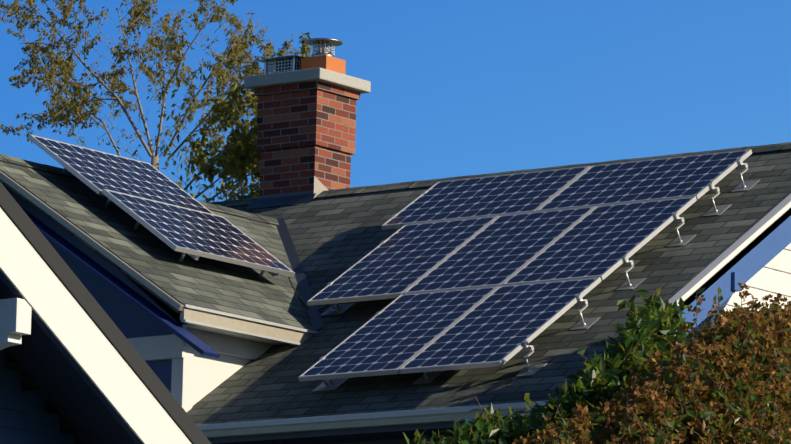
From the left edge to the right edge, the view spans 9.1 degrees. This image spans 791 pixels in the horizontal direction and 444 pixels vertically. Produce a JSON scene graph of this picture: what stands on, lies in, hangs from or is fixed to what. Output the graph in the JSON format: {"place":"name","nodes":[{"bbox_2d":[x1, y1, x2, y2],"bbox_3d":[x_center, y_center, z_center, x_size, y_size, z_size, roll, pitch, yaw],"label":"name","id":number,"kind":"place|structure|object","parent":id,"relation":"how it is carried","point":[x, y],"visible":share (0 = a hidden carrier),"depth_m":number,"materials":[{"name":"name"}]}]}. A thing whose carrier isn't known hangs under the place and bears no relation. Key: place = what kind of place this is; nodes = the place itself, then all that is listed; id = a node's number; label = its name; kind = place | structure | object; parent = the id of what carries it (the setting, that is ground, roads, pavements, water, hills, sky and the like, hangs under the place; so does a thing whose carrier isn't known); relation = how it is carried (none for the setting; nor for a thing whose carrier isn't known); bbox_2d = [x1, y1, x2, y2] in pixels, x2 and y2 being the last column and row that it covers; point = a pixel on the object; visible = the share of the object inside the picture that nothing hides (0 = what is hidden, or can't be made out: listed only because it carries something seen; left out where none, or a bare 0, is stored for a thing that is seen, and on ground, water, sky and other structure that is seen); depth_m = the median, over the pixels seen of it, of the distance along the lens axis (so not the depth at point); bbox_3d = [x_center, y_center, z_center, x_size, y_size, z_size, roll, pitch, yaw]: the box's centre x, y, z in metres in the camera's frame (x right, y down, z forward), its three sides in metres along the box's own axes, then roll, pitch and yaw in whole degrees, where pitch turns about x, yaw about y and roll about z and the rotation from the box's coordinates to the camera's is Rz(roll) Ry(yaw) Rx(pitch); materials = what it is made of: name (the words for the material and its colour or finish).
{"place":"outdoors","nodes":[
{"label":"outdoors","id":0,"kind":"place"},
{"bbox_2d":[0,350,74,443],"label":"wall","id":1,"kind":"structure","parent":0,"point":[25,418],"depth_m":31.16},
{"bbox_2d":[2,348,85,443],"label":"neighbour roof","id":2,"kind":"structure","parent":1,"relation":"on","point":[28,383],"depth_m":31.57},
{"bbox_2d":[0,182,210,443],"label":"bargeboard","id":3,"kind":"object","parent":2,"relation":"attached to","point":[85,366],"visible":1,"depth_m":30.77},
{"bbox_2d":[0,298,31,349],"bbox_3d":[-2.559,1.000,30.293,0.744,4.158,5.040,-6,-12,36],"label":"bracket","id":4,"kind":"object","parent":3,"relation":"attached to","point":[15,319],"visible":0.98,"depth_m":30.12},
{"bbox_2d":[0,0,315,202],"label":"tree","id":5,"kind":"object","parent":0,"point":[244,157],"depth_m":62.81,"materials":[{"name":"green plant"}]},
{"bbox_2d":[0,0,790,201],"label":"sky","id":6,"kind":"structure","parent":0,"point":[459,87],"materials":[{"name":"blue"}]},
{"label":"ground","id":7,"kind":"structure","parent":0,"visible":0},
{"bbox_2d":[332,436,445,443],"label":"house walls","id":8,"kind":"structure","parent":7,"relation":"on","point":[400,441],"depth_m":40.29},
{"bbox_2d":[139,150,790,424],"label":"roof front","id":9,"kind":"structure","parent":8,"relation":"on","point":[333,238],"depth_m":41.31,"materials":[{"name":"grey"}]},
{"bbox_2d":[3,185,285,411],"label":"dormer walls","id":10,"kind":"structure","parent":9,"relation":"attached to","point":[189,376],"depth_m":41.71,"materials":[{"name":"white paint"}]},
{"bbox_2d":[0,161,316,330],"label":"dormer roof","id":11,"kind":"structure","parent":10,"relation":"on","point":[217,285],"depth_m":42.32,"materials":[{"name":"grey"}]},
{"bbox_2d":[0,171,219,357],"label":"fascia board","id":12,"kind":"object","parent":11,"relation":"attached to","point":[128,293],"visible":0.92,"depth_m":41.31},
{"bbox_2d":[0,154,278,224],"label":"roof ridge","id":13,"kind":"structure","parent":11,"relation":"on","point":[58,170],"depth_m":44.81,"materials":[{"name":"grey"}]},
{"bbox_2d":[61,168,277,279],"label":"panel mounting brackets","id":14,"kind":"object","parent":11,"relation":"on","point":[195,257],"visible":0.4,"depth_m":42.83,"materials":[{"name":"grey metal"}]},
{"bbox_2d":[27,134,213,213],"bbox_3d":[-2.373,-0.382,43.399,1.000,0.041,1.650,37,14,35],"label":"solar panel","id":15,"kind":"object","parent":14,"relation":"on","point":[97,171],"visible":0.79,"depth_m":43.34,"materials":[{"name":"glass"}]},
{"bbox_2d":[101,189,294,276],"bbox_3d":[-1.694,0.096,42.805,1.000,0.041,1.650,37,14,35],"label":"solar panel","id":16,"kind":"object","parent":14,"relation":"on","point":[195,232],"visible":1,"depth_m":42.72,"materials":[{"name":"glass"}]},
{"bbox_2d":[180,304,317,345],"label":"dormer eave fascia","id":17,"kind":"structure","parent":11,"relation":"attached to","point":[238,324],"depth_m":41.48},
{"bbox_2d":[276,217,324,329],"bbox_3d":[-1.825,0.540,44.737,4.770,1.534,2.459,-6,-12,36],"label":"valley flashing","id":18,"kind":"object","parent":9,"relation":"on","point":[301,280],"visible":0.5,"depth_m":44.01,"materials":[{"name":"grey metal"}]},
{"bbox_2d":[288,277,329,310],"bbox_3d":[-0.726,0.613,42.930,0.013,0.335,0.604,10,-13,-44],"label":"panel cable","id":19,"kind":"object","parent":9,"relation":"attached to","point":[301,300],"visible":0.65,"depth_m":43.02,"materials":[{"name":"black plastic"}]},
{"bbox_2d":[197,400,548,437],"bbox_3d":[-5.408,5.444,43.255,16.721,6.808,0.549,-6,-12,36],"label":"gutter","id":20,"kind":"object","parent":9,"relation":"attached to","point":[364,420],"visible":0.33,"depth_m":39.83,"materials":[{"name":"grey metal"}]},
{"bbox_2d":[207,416,538,443],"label":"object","id":21,"kind":"structure","parent":9,"relation":"attached to","point":[355,435],"depth_m":40.16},
{"bbox_2d":[207,142,790,207],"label":"ridge cap","id":22,"kind":"object","parent":9,"relation":"on","point":[432,182],"visible":0.23,"depth_m":45.32,"materials":[{"name":"grey"}]},
{"bbox_2d":[312,158,759,391],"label":"panel mounting brackets","id":23,"kind":"object","parent":9,"relation":"on","point":[429,377],"visible":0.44,"depth_m":40.92,"materials":[{"name":"metal"}]},
{"bbox_2d":[298,286,498,381],"bbox_3d":[0.036,0.918,40.910,1.000,0.040,1.650,-6,20,36],"label":"solar panel","id":24,"kind":"object","parent":23,"relation":"on","point":[396,335],"visible":0.9,"depth_m":40.85,"materials":[{"name":"glass"}]},
{"bbox_2d":[307,215,497,305],"bbox_3d":[0.072,0.330,42.776,1.000,0.040,1.650,-6,20,36],"label":"solar panel","id":25,"kind":"object","parent":23,"relation":"on","point":[401,260],"visible":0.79,"depth_m":42.72,"materials":[{"name":"glass"}]},
{"bbox_2d":[381,166,590,229],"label":"solar panel","id":26,"kind":"object","parent":23,"relation":"on","point":[515,193],"visible":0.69,"depth_m":43.75,"materials":[{"name":"glass"}]},
{"bbox_2d":[403,206,595,293],"bbox_3d":[0.894,0.249,42.177,1.000,0.040,1.650,-6,20,36],"label":"solar panel","id":27,"kind":"object","parent":23,"relation":"on","point":[500,250],"visible":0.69,"depth_m":42.15,"materials":[{"name":"glass"}]},
{"bbox_2d":[399,277,600,373],"bbox_3d":[0.857,0.838,40.311,1.000,0.040,1.650,-6,20,36],"label":"solar panel","id":28,"kind":"object","parent":23,"relation":"on","point":[498,326],"visible":0.98,"depth_m":40.24,"materials":[{"name":"glass"}]},
{"bbox_2d":[502,196,696,284],"bbox_3d":[1.716,0.169,41.578,1.000,0.040,1.650,-6,20,36],"label":"solar panel","id":29,"kind":"object","parent":23,"relation":"on","point":[600,241],"visible":0.92,"depth_m":41.54,"materials":[{"name":"glass"}]},
{"bbox_2d":[536,149,751,211],"bbox_3d":[2.145,-0.344,42.789,1.650,0.040,1.000,-6,20,36],"label":"solar panel","id":30,"kind":"object","parent":23,"relation":"on","point":[650,179],"visible":0.81,"depth_m":42.76,"materials":[{"name":"glass"}]},
{"bbox_2d":[555,194,790,400],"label":"roof fascia","id":31,"kind":"structure","parent":9,"relation":"attached to","point":[762,254],"depth_m":41.01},
{"bbox_2d":[403,280,790,443],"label":"shrub","id":32,"kind":"object","parent":7,"relation":"on","point":[635,393],"depth_m":35.30,"materials":[{"name":"green plant"}]},
{"bbox_2d":[685,243,790,341],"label":"wall siding","id":33,"kind":"object","parent":7,"relation":"on","point":[772,277],"depth_m":42.18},
{"bbox_2d":[687,272,740,341],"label":"rake knee braces","id":34,"kind":"object","parent":33,"relation":"attached to","point":[735,279],"visible":0.1,"depth_m":40.90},
{"bbox_3d":[-1.419,1.669,49.208,16.751,0.100,5.289,-6,-44,36],"label":"main roof","id":35,"kind":"object","parent":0,"visible":0},
{"bbox_2d":[254,81,359,195],"bbox_3d":[-0.849,-0.374,46.553,0.750,1.755,0.660,-6,-12,36],"label":"chimney","id":36,"kind":"object","parent":35,"relation":"on","point":[306,132],"visible":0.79,"depth_m":46.39,"materials":[{"name":"red brick"}]},
{"bbox_2d":[246,176,327,208],"bbox_3d":[-0.839,-0.214,46.460,0.900,0.318,0.670,-6,-12,36],"label":"chimney flashing","id":37,"kind":"object","parent":36,"relation":"attached to","point":[282,199],"visible":0.42,"depth_m":46.23,"materials":[{"name":"grey metal"}]},
{"bbox_2d":[244,67,370,93],"bbox_3d":[-0.829,-1.294,46.705,0.900,0.110,0.800,-6,-12,36],"label":"chimney crown","id":38,"kind":"object","parent":36,"relation":"on","point":[361,86],"visible":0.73,"depth_m":46.41},
{"bbox_2d":[255,55,304,73],"bbox_3d":[-0.986,-1.441,46.849,0.500,0.220,0.500,-6,-12,36],"label":"chimney vent cap","id":39,"kind":"object","parent":38,"relation":"on","point":[286,63],"visible":0.46,"depth_m":46.74,"materials":[{"name":"silver metal"}]},
{"bbox_2d":[301,38,345,73],"bbox_3d":[-0.679,-1.542,46.637,0.360,0.365,0.360,-6,-12,36],"label":"chimney flue cap","id":40,"kind":"object","parent":38,"relation":"on","point":[323,57],"visible":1,"depth_m":46.55,"materials":[{"name":"orange metal"}]}
]}

